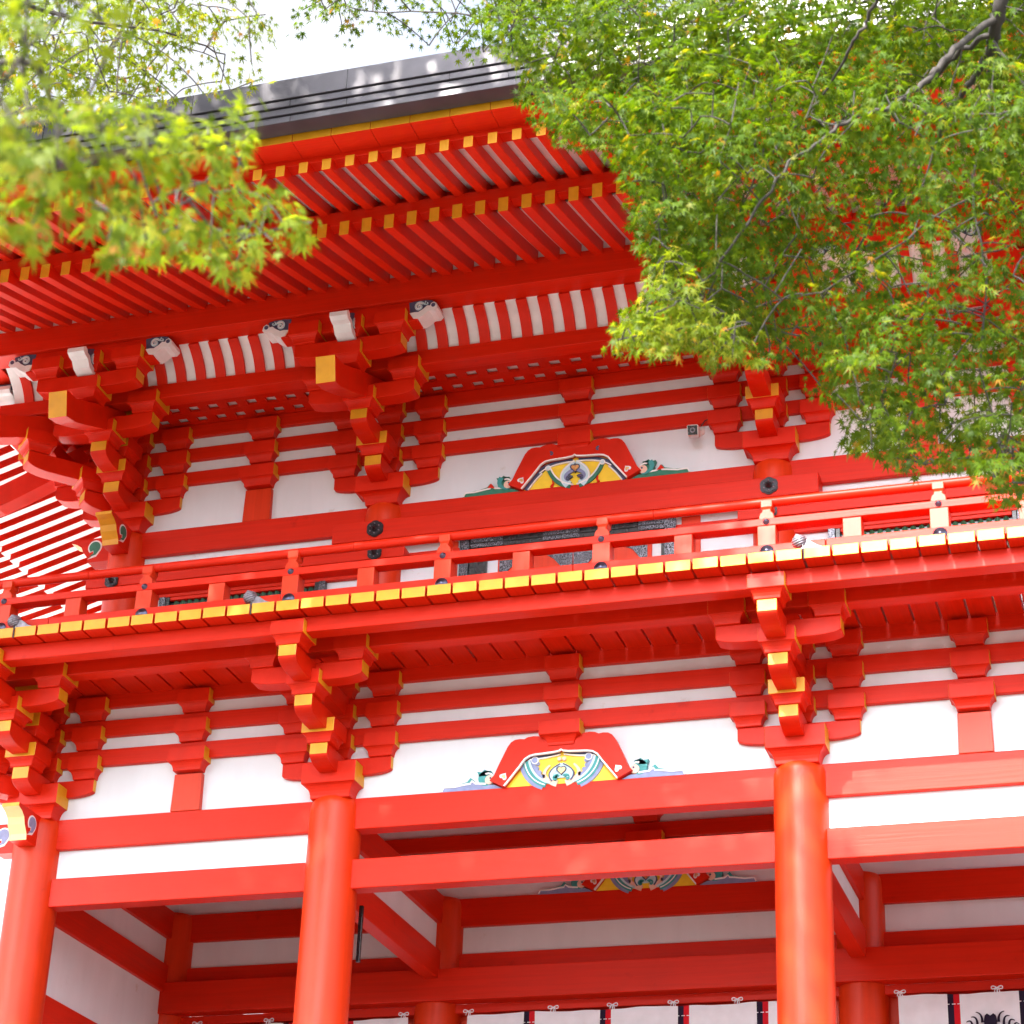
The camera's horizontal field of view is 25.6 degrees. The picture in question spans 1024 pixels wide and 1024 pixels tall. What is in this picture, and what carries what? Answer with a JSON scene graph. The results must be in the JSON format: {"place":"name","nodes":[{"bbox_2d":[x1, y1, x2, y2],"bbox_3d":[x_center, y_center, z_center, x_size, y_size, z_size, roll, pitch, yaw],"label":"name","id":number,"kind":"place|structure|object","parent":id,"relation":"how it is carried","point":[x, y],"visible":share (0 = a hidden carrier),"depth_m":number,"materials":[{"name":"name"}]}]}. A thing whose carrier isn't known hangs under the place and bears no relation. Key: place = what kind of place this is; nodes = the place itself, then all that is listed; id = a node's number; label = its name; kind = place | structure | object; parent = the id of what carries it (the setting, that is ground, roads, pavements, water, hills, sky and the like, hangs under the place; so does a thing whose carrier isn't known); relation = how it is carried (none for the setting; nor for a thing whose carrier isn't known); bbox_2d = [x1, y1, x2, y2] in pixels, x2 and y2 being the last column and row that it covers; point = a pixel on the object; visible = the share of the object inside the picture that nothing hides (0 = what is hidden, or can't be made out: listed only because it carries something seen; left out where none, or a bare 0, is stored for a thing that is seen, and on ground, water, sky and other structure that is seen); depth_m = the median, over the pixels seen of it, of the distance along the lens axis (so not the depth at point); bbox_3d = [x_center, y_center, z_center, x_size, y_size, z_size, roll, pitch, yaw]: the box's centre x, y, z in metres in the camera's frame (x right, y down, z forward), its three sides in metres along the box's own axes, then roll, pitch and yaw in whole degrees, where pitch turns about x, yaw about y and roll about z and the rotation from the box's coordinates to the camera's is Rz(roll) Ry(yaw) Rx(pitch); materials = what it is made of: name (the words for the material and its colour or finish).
{"place":"outdoors","nodes":[
{"label":"outdoors","id":0,"kind":"place"},
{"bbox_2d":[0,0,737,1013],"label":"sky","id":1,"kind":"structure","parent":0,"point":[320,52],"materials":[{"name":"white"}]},
{"bbox_2d":[0,0,1023,1023],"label":"shrine gate","id":2,"kind":"structure","parent":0,"point":[558,660],"depth_m":20.83,"materials":[{"name":"paint"}]},
{"bbox_2d":[7,614,30,637],"bbox_3d":[-4.497,1.055,20.684,0.283,0.256,0.130,-6,-28,16],"label":"spotlight","id":3,"kind":"object","parent":2,"relation":"attached to","point":[13,621],"visible":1,"depth_m":20.68,"materials":[{"name":"grey metal"}]},
{"bbox_2d":[158,581,326,606],"bbox_3d":[-2.651,1.209,21.889,1.760,0.979,0.091,-6,-28,16],"label":"lattice window","id":4,"kind":"structure","parent":2,"relation":"in","point":[321,585],"depth_m":22.10,"materials":[{"name":"green paint"}]},
{"bbox_2d":[243,590,268,613],"bbox_3d":[-2.256,0.810,20.028,0.283,0.256,0.130,-6,-28,16],"label":"spotlight","id":5,"kind":"object","parent":2,"relation":"attached to","point":[250,597],"visible":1,"depth_m":20.03,"materials":[{"name":"grey metal"}]},
{"bbox_2d":[192,1012,408,1023],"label":"festival curtain","id":6,"kind":"object","parent":2,"relation":"hanging from","point":[403,1020],"visible":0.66,"depth_m":22.59,"materials":[{"name":"white fabric"}]},
{"bbox_2d":[458,518,676,575],"bbox_3d":[0.505,0.744,21.033,2.120,1.275,0.122,-6,-28,16],"label":"lattice window","id":7,"kind":"structure","parent":2,"relation":"in","point":[630,552],"depth_m":21.21,"materials":[{"name":"black paint"}]},
{"bbox_2d":[463,997,776,1023],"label":"festival curtain","id":8,"kind":"object","parent":2,"relation":"hanging from","point":[764,1012],"visible":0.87,"depth_m":21.79,"materials":[{"name":"white fabric"}]},
{"bbox_2d":[408,998,898,1023],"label":"inner door","id":9,"kind":"structure","parent":2,"relation":"in","point":[894,1008],"depth_m":21.34,"materials":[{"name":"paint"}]},
{"bbox_2d":[687,419,707,437],"bbox_3d":[1.796,-0.783,21.297,0.378,0.266,0.252,11,-28,-17],"label":"security camera","id":10,"kind":"object","parent":2,"relation":"attached to","point":[695,431],"visible":1,"depth_m":21.15,"materials":[{"name":"white plastic"}]},
{"bbox_2d":[791,534,820,558],"bbox_3d":[2.452,0.296,18.650,0.283,0.256,0.130,-6,-28,16],"label":"spotlight","id":11,"kind":"object","parent":2,"relation":"attached to","point":[802,542],"visible":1,"depth_m":18.65,"materials":[{"name":"grey metal"}]},
{"bbox_2d":[828,510,1023,613],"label":"lattice window","id":12,"kind":"structure","parent":2,"relation":"in","point":[1009,515],"depth_m":20.23,"materials":[{"name":"paint"}]},
{"bbox_2d":[894,985,1023,1023],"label":"festival curtain","id":13,"kind":"object","parent":2,"relation":"hanging from","point":[1004,1007],"visible":1,"depth_m":20.92,"materials":[{"name":"white fabric"}]},
{"bbox_3d":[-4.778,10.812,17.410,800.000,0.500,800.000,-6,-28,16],"label":"ground","id":14,"kind":"structure","parent":0,"visible":0},
{"bbox_2d":[0,0,322,293],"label":"maple tree","id":15,"kind":"object","parent":14,"relation":"on","point":[13,130],"visible":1,"depth_m":5.68,"materials":[{"name":"green plant"}]},
{"bbox_2d":[286,0,1023,513],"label":"maple tree","id":16,"kind":"object","parent":14,"relation":"on","point":[676,318],"visible":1,"depth_m":10.65,"materials":[{"name":"green plant"}]}
]}

